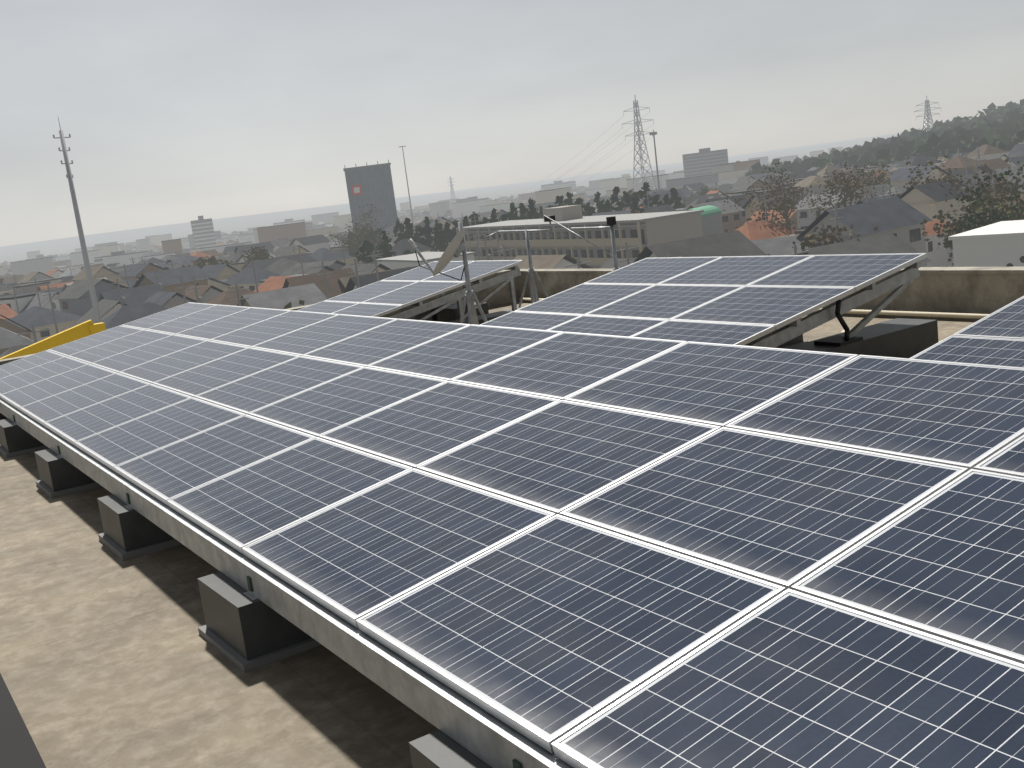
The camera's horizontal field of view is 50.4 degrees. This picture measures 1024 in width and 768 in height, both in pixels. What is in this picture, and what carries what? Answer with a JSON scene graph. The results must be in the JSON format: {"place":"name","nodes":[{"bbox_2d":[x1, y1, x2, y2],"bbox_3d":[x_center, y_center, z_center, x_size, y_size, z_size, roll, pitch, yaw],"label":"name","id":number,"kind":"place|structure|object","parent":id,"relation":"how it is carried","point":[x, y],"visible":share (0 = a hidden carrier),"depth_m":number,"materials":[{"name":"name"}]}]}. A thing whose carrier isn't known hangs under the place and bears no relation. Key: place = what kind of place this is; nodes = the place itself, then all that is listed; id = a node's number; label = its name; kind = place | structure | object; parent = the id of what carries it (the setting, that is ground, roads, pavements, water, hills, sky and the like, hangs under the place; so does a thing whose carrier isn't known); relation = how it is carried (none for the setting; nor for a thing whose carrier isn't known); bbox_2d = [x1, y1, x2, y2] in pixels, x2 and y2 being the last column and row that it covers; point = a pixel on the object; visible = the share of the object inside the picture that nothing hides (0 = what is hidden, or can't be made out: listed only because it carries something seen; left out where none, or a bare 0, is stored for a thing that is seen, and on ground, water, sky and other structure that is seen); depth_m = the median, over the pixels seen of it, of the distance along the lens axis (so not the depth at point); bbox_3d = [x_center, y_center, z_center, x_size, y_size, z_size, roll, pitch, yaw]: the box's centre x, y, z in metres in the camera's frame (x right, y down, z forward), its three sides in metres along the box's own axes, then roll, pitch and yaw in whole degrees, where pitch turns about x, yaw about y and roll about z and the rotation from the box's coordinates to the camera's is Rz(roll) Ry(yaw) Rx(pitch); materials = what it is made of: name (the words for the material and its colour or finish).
{"place":"outdoors","nodes":[
{"label":"outdoors","id":0,"kind":"place"},
{"bbox_2d":[0,320,105,359],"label":"yellow sign board","id":1,"kind":"object","parent":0,"point":[83,329],"visible":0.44,"depth_m":18.28,"materials":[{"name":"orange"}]},
{"bbox_2d":[0,132,901,262],"bbox_3d":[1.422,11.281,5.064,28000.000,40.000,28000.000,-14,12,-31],"label":"sea","id":2,"kind":"structure","parent":0,"point":[58,247],"depth_m":4433.54,"materials":[{"name":"grey liquid"}]},
{"bbox_2d":[25,254,55,261],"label":"distant block","id":3,"kind":"structure","parent":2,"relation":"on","point":[42,256],"depth_m":1185.89,"materials":[{"name":"grey concrete"}]},
{"bbox_2d":[53,118,101,322],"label":"steel monopole","id":4,"kind":"object","parent":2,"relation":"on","point":[93,296],"visible":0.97,"depth_m":94.55,"materials":[{"name":"grey metal"}]},
{"bbox_2d":[94,250,124,263],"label":"distant block","id":5,"kind":"structure","parent":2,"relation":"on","point":[98,261],"depth_m":652.65,"materials":[{"name":"grey concrete"}]},
{"bbox_2d":[190,215,216,247],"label":"distant tower block","id":6,"kind":"structure","parent":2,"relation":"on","point":[203,231],"depth_m":854.20,"materials":[{"name":"grey concrete"}]},
{"bbox_2d":[273,218,304,225],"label":"distant block","id":7,"kind":"structure","parent":2,"relation":"on","point":[289,221],"depth_m":1451.59,"materials":[{"name":"grey concrete"}]},
{"bbox_2d":[343,160,397,230],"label":"tower under construction","id":8,"kind":"structure","parent":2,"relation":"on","point":[371,184],"depth_m":501.24,"materials":[{"name":"grey concrete"}]},
{"bbox_2d":[399,146,413,226],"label":"tall light pole","id":9,"kind":"object","parent":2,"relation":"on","point":[408,186],"visible":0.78,"depth_m":507.31,"materials":[{"name":"silver metal"}]},
{"bbox_2d":[376,252,475,268],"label":"white annex","id":10,"kind":"object","parent":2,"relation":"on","point":[403,261],"visible":0.27,"depth_m":197.84,"materials":[{"name":"white"}]},
{"bbox_2d":[447,177,455,198],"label":"pylon","id":11,"kind":"object","parent":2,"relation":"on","point":[452,189],"visible":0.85,"depth_m":2261.70,"materials":[{"name":"silver metal"}]},
{"bbox_2d":[468,196,489,200],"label":"distant block","id":12,"kind":"structure","parent":2,"relation":"on","point":[487,198],"depth_m":1233.63,"materials":[{"name":"grey concrete"}]},
{"bbox_2d":[0,146,999,345],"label":"houses","id":13,"kind":"structure","parent":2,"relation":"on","point":[199,299],"depth_m":125.46,"materials":[{"name":"grey concrete"}]},
{"bbox_2d":[0,142,1023,357],"bbox_3d":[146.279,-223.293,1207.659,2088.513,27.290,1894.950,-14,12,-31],"label":"housing district","id":14,"kind":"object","parent":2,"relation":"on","point":[282,280],"visible":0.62,"depth_m":202.90,"materials":[{"name":"beige"}]},
{"bbox_2d":[0,156,1023,308],"bbox_3d":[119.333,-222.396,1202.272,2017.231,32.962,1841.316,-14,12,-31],"label":"trees","id":15,"kind":"object","parent":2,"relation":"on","point":[366,237],"visible":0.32,"depth_m":195.37,"materials":[{"name":"green plant"}]},
{"bbox_2d":[541,180,575,189],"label":"distant block","id":16,"kind":"structure","parent":2,"relation":"on","point":[557,184],"depth_m":1568.96,"materials":[{"name":"grey concrete"}]},
{"bbox_2d":[456,205,703,268],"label":"apartment building","id":17,"kind":"structure","parent":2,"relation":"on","point":[641,231],"depth_m":172.21,"materials":[{"name":"grey"}]},
{"bbox_2d":[623,95,655,191],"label":"pylon","id":18,"kind":"object","parent":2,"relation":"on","point":[636,123],"visible":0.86,"depth_m":583.99,"materials":[{"name":"silver metal"}]},
{"bbox_2d":[463,114,650,203],"bbox_3d":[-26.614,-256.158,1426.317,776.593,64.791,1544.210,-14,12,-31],"label":"power lines","id":19,"kind":"object","parent":18,"relation":"attached to","point":[587,159],"visible":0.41,"depth_m":712.96,"materials":[{"name":"silver metal"}]},
{"bbox_2d":[649,130,659,190],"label":"floodlight pole","id":20,"kind":"object","parent":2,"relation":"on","point":[653,133],"visible":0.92,"depth_m":575.32,"materials":[{"name":"silver metal"}]},
{"bbox_2d":[682,148,727,176],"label":"building","id":21,"kind":"structure","parent":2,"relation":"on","point":[702,161],"depth_m":962.09,"materials":[{"name":"grey concrete"}]},
{"bbox_2d":[752,234,818,255],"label":"building","id":22,"kind":"structure","parent":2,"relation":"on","point":[780,246],"depth_m":106.25,"materials":[{"name":"white"}]},
{"bbox_2d":[745,99,1023,175],"bbox_3d":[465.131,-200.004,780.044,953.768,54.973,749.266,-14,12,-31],"label":"ridge forest","id":23,"kind":"object","parent":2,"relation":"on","point":[1001,127],"visible":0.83,"depth_m":532.06,"materials":[{"name":"green plant"}]},
{"bbox_2d":[914,96,939,130],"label":"transmission tower","id":24,"kind":"structure","parent":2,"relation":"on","point":[928,113],"depth_m":729.92,"materials":[{"name":"silver metal"}]},
{"bbox_2d":[948,220,1023,266],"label":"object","id":25,"kind":"structure","parent":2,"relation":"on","point":[999,244],"depth_m":74.25,"materials":[{"name":"white"}]},
{"bbox_2d":[0,301,979,767],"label":"rooftop","id":26,"kind":"structure","parent":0,"point":[108,659],"depth_m":5.23,"materials":[{"name":"beige concrete"}]},
{"bbox_2d":[0,673,45,767],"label":"rubber mat","id":27,"kind":"object","parent":26,"relation":"on","point":[18,748],"visible":1,"depth_m":4.60,"materials":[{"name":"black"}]},
{"bbox_2d":[0,398,573,767],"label":"support frame","id":28,"kind":"object","parent":26,"relation":"on","point":[256,615],"visible":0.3,"depth_m":5.22,"materials":[{"name":"paint"}]},
{"bbox_2d":[0,350,65,378],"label":"solar panel","id":29,"kind":"object","parent":28,"relation":"on","point":[25,363],"visible":0.82,"depth_m":14.04,"materials":[{"name":"blue glass"}]},
{"bbox_2d":[0,356,88,397],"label":"solar panel","id":30,"kind":"object","parent":28,"relation":"on","point":[36,374],"visible":0.8,"depth_m":12.88,"materials":[{"name":"blue glass"}]},
{"bbox_2d":[0,364,116,410],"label":"solar panel","id":31,"kind":"object","parent":28,"relation":"on","point":[48,387],"visible":0.83,"depth_m":11.75,"materials":[{"name":"blue glass"}]},
{"bbox_2d":[20,373,150,425],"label":"solar panel","id":32,"kind":"object","parent":28,"relation":"on","point":[42,411],"visible":0.89,"depth_m":10.63,"materials":[{"name":"blue glass"}]},
{"bbox_2d":[48,325,144,356],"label":"solar panel","id":33,"kind":"object","parent":28,"relation":"on","point":[90,341],"visible":0.68,"depth_m":14.50,"materials":[{"name":"blue glass"}]},
{"bbox_2d":[44,384,191,445],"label":"solar panel","id":34,"kind":"object","parent":28,"relation":"on","point":[80,424],"visible":0.83,"depth_m":9.50,"materials":[{"name":"blue glass"}]},
{"bbox_2d":[68,330,173,363],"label":"solar panel","id":35,"kind":"object","parent":28,"relation":"on","point":[115,347],"visible":0.67,"depth_m":13.38,"materials":[{"name":"blue glass"}]},
{"bbox_2d":[91,335,207,372],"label":"solar panel","id":36,"kind":"object","parent":28,"relation":"on","point":[136,356],"visible":0.7,"depth_m":12.25,"materials":[{"name":"blue glass"}]},
{"bbox_2d":[74,397,244,470],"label":"solar panel","id":37,"kind":"object","parent":28,"relation":"on","point":[111,448],"visible":0.83,"depth_m":8.37,"materials":[{"name":"blue glass"}]},
{"bbox_2d":[121,302,216,329],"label":"solar panel","id":38,"kind":"object","parent":28,"relation":"on","point":[164,316],"visible":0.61,"depth_m":14.99,"materials":[{"name":"blue glass"}]},
{"bbox_2d":[119,340,248,383],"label":"solar panel","id":39,"kind":"object","parent":28,"relation":"on","point":[172,364],"visible":0.67,"depth_m":11.13,"materials":[{"name":"blue glass"}]},
{"bbox_2d":[146,305,250,334],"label":"solar panel","id":40,"kind":"object","parent":28,"relation":"on","point":[193,320],"visible":0.68,"depth_m":13.87,"materials":[{"name":"blue glass"}]},
{"bbox_2d":[114,414,315,505],"bbox_3d":[-2.019,0.478,7.318,1.010,0.040,1.324,-24,17,-29],"label":"solar panel","id":41,"kind":"object","parent":28,"relation":"on","point":[170,471],"visible":0.82,"depth_m":7.24,"materials":[{"name":"blue glass"}]},
{"bbox_2d":[153,347,298,397],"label":"solar panel","id":42,"kind":"object","parent":28,"relation":"on","point":[211,375],"visible":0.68,"depth_m":10.00,"materials":[{"name":"blue glass"}]},
{"bbox_2d":[175,307,291,339],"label":"solar panel","id":43,"kind":"object","parent":28,"relation":"on","point":[229,323],"visible":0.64,"depth_m":12.75,"materials":[{"name":"blue glass"}]},
{"bbox_2d":[210,310,338,346],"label":"solar panel","id":44,"kind":"object","parent":28,"relation":"on","point":[269,329],"visible":0.67,"depth_m":11.63,"materials":[{"name":"blue glass"}]},
{"bbox_2d":[195,356,363,414],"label":"solar panel","id":45,"kind":"object","parent":28,"relation":"on","point":[268,386],"visible":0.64,"depth_m":8.88,"materials":[{"name":"blue glass"}]},
{"bbox_2d":[167,437,412,553],"bbox_3d":[-1.294,0.593,6.200,1.010,0.040,1.324,-24,17,-29],"label":"solar panel","id":46,"kind":"object","parent":28,"relation":"on","point":[239,510],"visible":0.89,"depth_m":6.11,"materials":[{"name":"blue glass"}]},
{"bbox_2d":[252,314,395,355],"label":"solar panel","id":47,"kind":"object","parent":28,"relation":"on","point":[318,335],"visible":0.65,"depth_m":10.50,"materials":[{"name":"blue glass"}]},
{"bbox_2d":[248,367,446,436],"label":"solar panel","id":48,"kind":"object","parent":28,"relation":"on","point":[326,407],"visible":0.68,"depth_m":7.75,"materials":[{"name":"blue glass"}]},
{"bbox_2d":[302,319,470,366],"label":"solar panel","id":49,"kind":"object","parent":28,"relation":"on","point":[379,343],"visible":0.7,"depth_m":9.37,"materials":[{"name":"blue glass"}]},
{"bbox_2d":[242,468,555,627],"bbox_3d":[-0.568,0.708,5.082,1.010,0.040,1.324,-24,17,-29],"label":"solar panel","id":50,"kind":"object","parent":28,"relation":"on","point":[352,560],"visible":0.83,"depth_m":4.97,"materials":[{"name":"blue glass"}]},
{"bbox_2d":[319,381,560,468],"bbox_3d":[-0.474,0.232,6.695,1.010,0.040,1.324,-24,17,-29],"label":"solar panel","id":51,"kind":"object","parent":28,"relation":"on","point":[419,429],"visible":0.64,"depth_m":6.62,"materials":[{"name":"blue glass"}]},
{"bbox_2d":[367,324,562,380],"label":"solar panel","id":52,"kind":"object","parent":28,"relation":"on","point":[458,353],"visible":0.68,"depth_m":8.25,"materials":[{"name":"blue glass"}]},
{"bbox_2d":[416,400,720,514],"bbox_3d":[0.252,0.346,5.577,1.010,0.040,1.324,-24,17,-29],"label":"solar panel","id":53,"kind":"object","parent":28,"relation":"on","point":[558,457],"visible":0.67,"depth_m":5.48,"materials":[{"name":"blue glass"}]},
{"bbox_2d":[451,332,686,399],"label":"solar panel","id":54,"kind":"object","parent":28,"relation":"on","point":[562,366],"visible":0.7,"depth_m":7.12,"materials":[{"name":"blue glass"}]},
{"bbox_2d":[356,514,785,752],"bbox_3d":[0.157,0.822,3.963,1.010,0.040,1.324,-24,17,-29],"label":"solar panel","id":55,"kind":"object","parent":28,"relation":"on","point":[546,634],"visible":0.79,"depth_m":3.83,"materials":[{"name":"blue glass"}]},
{"bbox_2d":[564,341,857,427],"bbox_3d":[1.072,-0.015,6.072,1.010,0.041,1.324,-24,17,-29],"label":"solar panel","id":56,"kind":"object","parent":28,"relation":"on","point":[720,385],"visible":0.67,"depth_m":5.98,"materials":[{"name":"blue glass"}]},
{"bbox_2d":[560,427,967,589],"bbox_3d":[0.977,0.461,4.458,1.010,0.040,1.324,-24,17,-29],"label":"solar panel","id":57,"kind":"object","parent":28,"relation":"on","point":[787,513],"visible":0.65,"depth_m":4.34,"materials":[{"name":"blue glass"}]},
{"bbox_2d":[552,589,1023,767],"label":"solar panel","id":58,"kind":"object","parent":28,"relation":"on","point":[788,678],"visible":1,"depth_m":3.03,"materials":[{"name":"blue glass"}]},
{"bbox_2d":[725,355,1023,470],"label":"solar panel","id":59,"kind":"object","parent":28,"relation":"on","point":[969,416],"visible":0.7,"depth_m":4.91,"materials":[{"name":"blue glass"}]},
{"bbox_2d":[791,469,1023,663],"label":"solar panel","id":60,"kind":"object","parent":28,"relation":"on","point":[946,562],"visible":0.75,"depth_m":3.55,"materials":[{"name":"blue glass"}]},
{"bbox_2d":[974,435,1023,477],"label":"solar panel","id":61,"kind":"object","parent":28,"relation":"on","point":[1008,459],"visible":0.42,"depth_m":4.13,"materials":[{"name":"blue glass"}]},
{"bbox_2d":[408,222,487,324],"bbox_3d":[-0.727,-1.208,13.949,0.812,1.680,0.659,-14,12,-31],"label":"satellite dish mast","id":62,"kind":"object","parent":26,"relation":"on","point":[456,248],"visible":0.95,"depth_m":13.89,"materials":[{"name":"grey metal"}]},
{"bbox_2d":[385,265,520,324],"bbox_3d":[-1.795,-1.079,16.131,3.354,0.926,2.689,-14,12,-31],"label":"support frame","id":63,"kind":"object","parent":26,"relation":"on","point":[443,307],"visible":0.23,"depth_m":15.57,"materials":[{"name":"paint"}]},
{"bbox_2d":[297,301,357,312],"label":"solar panel","id":64,"kind":"object","parent":63,"relation":"on","point":[327,307],"visible":0.35,"depth_m":16.25,"materials":[{"name":"blue glass"}]},
{"bbox_2d":[332,303,402,316],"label":"solar panel","id":65,"kind":"object","parent":63,"relation":"on","point":[369,309],"visible":0.42,"depth_m":15.05,"materials":[{"name":"blue glass"}]},
{"bbox_2d":[324,281,418,302],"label":"solar panel","id":66,"kind":"object","parent":63,"relation":"on","point":[368,292],"visible":0.74,"depth_m":16.61,"materials":[{"name":"blue glass"}]},
{"bbox_2d":[361,281,464,307],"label":"solar panel","id":67,"kind":"object","parent":63,"relation":"on","point":[411,294],"visible":0.91,"depth_m":15.40,"materials":[{"name":"blue glass"}]},
{"bbox_2d":[381,261,472,280],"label":"solar panel","id":68,"kind":"object","parent":63,"relation":"on","point":[418,274],"visible":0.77,"depth_m":17.10,"materials":[{"name":"blue glass"}]},
{"bbox_2d":[421,260,522,283],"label":"solar panel","id":69,"kind":"object","parent":63,"relation":"on","point":[479,269],"visible":0.86,"depth_m":15.90,"materials":[{"name":"blue glass"}]},
{"bbox_2d":[484,215,554,307],"bbox_3d":[0.248,-1.984,17.946,0.495,1.500,1.741,-14,12,-31],"label":"antenna mast","id":70,"kind":"object","parent":26,"relation":"on","point":[534,292],"visible":0.82,"depth_m":17.87,"materials":[{"name":"grey metal"}]},
{"bbox_2d":[544,215,620,270],"bbox_3d":[1.166,-1.854,16.540,0.480,1.527,1.794,-14,12,-31],"label":"antenna mast","id":71,"kind":"object","parent":26,"relation":"on","point":[611,221],"visible":0.46,"depth_m":15.96,"materials":[{"name":"grey metal"}]},
{"bbox_2d":[519,298,988,318],"bbox_3d":[4.413,-0.390,10.354,2.650,0.100,19.600,-14,12,-31],"label":"pipe","id":72,"kind":"object","parent":26,"relation":"on","point":[931,314],"visible":0.06,"depth_m":12.29,"materials":[{"name":"beige"}]},
{"bbox_2d":[744,261,938,357],"bbox_3d":[1.550,-0.558,11.013,3.365,0.926,4.005,-14,12,-31],"label":"support frame","id":73,"kind":"object","parent":26,"relation":"on","point":[902,338],"visible":0.08,"depth_m":9.88,"materials":[{"name":"paint"}]},
{"bbox_2d":[480,311,582,329],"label":"solar panel","id":74,"kind":"object","parent":73,"relation":"on","point":[533,320],"visible":0.35,"depth_m":11.70,"materials":[{"name":"blue glass"}]},
{"bbox_2d":[515,284,653,314],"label":"solar panel","id":75,"kind":"object","parent":73,"relation":"on","point":[582,299],"visible":0.76,"depth_m":12.05,"materials":[{"name":"blue glass"}]},
{"bbox_2d":[549,315,667,336],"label":"solar panel","id":76,"kind":"object","parent":73,"relation":"on","point":[616,326],"visible":0.35,"depth_m":10.57,"materials":[{"name":"blue glass"}]},
{"bbox_2d":[583,257,720,284],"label":"solar panel","id":77,"kind":"object","parent":73,"relation":"on","point":[652,271],"visible":0.74,"depth_m":12.56,"materials":[{"name":"blue glass"}]},
{"bbox_2d":[585,285,743,319],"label":"solar panel","id":78,"kind":"object","parent":73,"relation":"on","point":[665,302],"visible":0.76,"depth_m":10.94,"materials":[{"name":"blue glass"}]},
{"bbox_2d":[632,320,774,345],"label":"solar panel","id":79,"kind":"object","parent":73,"relation":"on","point":[719,333],"visible":0.42,"depth_m":9.41,"materials":[{"name":"blue glass"}]},
{"bbox_2d":[657,255,813,285],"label":"solar panel","id":80,"kind":"object","parent":73,"relation":"on","point":[735,271],"visible":0.76,"depth_m":11.43,"materials":[{"name":"blue glass"}]},
{"bbox_2d":[670,286,854,329],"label":"solar panel","id":81,"kind":"object","parent":73,"relation":"on","point":[777,307],"visible":0.91,"depth_m":9.76,"materials":[{"name":"blue glass"}]},
{"bbox_2d":[747,253,926,290],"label":"solar panel","id":82,"kind":"object","parent":73,"relation":"on","point":[857,272],"visible":0.92,"depth_m":10.26,"materials":[{"name":"blue glass"}]},
{"bbox_2d":[814,300,862,345],"bbox_3d":[2.895,-0.570,9.697,0.320,0.410,0.322,-14,12,-31],"label":"cable drop","id":83,"kind":"object","parent":73,"relation":"on","point":[837,340],"visible":0.99,"depth_m":9.61,"materials":[{"name":"black rubber"}]},
{"bbox_2d":[0,0,1023,246],"label":"sky","id":84,"kind":"structure","parent":0,"point":[172,111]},
{"bbox_2d":[683,205,722,235],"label":"green barrel roof house","id":85,"kind":"structure","parent":0,"point":[711,217],"depth_m":211.06,"materials":[{"name":"green"}]},
{"bbox_3d":[5.323,0.047,5.153,3.359,0.926,6.656,-14,12,-31],"label":"table support","id":86,"kind":"object","parent":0,"visible":0},
{"bbox_2d":[909,335,1023,366],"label":"solar panel","id":87,"kind":"object","parent":86,"relation":"on","point":[987,351],"visible":0.35,"depth_m":7.24,"materials":[{"name":"blue glass"}]},
{"bbox_2d":[953,296,1023,338],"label":"solar panel","id":88,"kind":"object","parent":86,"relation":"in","point":[1006,321],"visible":0.69,"depth_m":7.65,"materials":[{"name":"blue glass"}]},
{"bbox_3d":[-1.451,9.417,4.116,23.440,14.700,26.290,-14,12,-31],"label":"building body","id":89,"kind":"object","parent":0,"visible":0},
{"bbox_2d":[0,267,1023,364],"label":"parapet wall","id":90,"kind":"structure","parent":89,"relation":"on","point":[981,290],"depth_m":12.30,"materials":[{"name":"concrete"}]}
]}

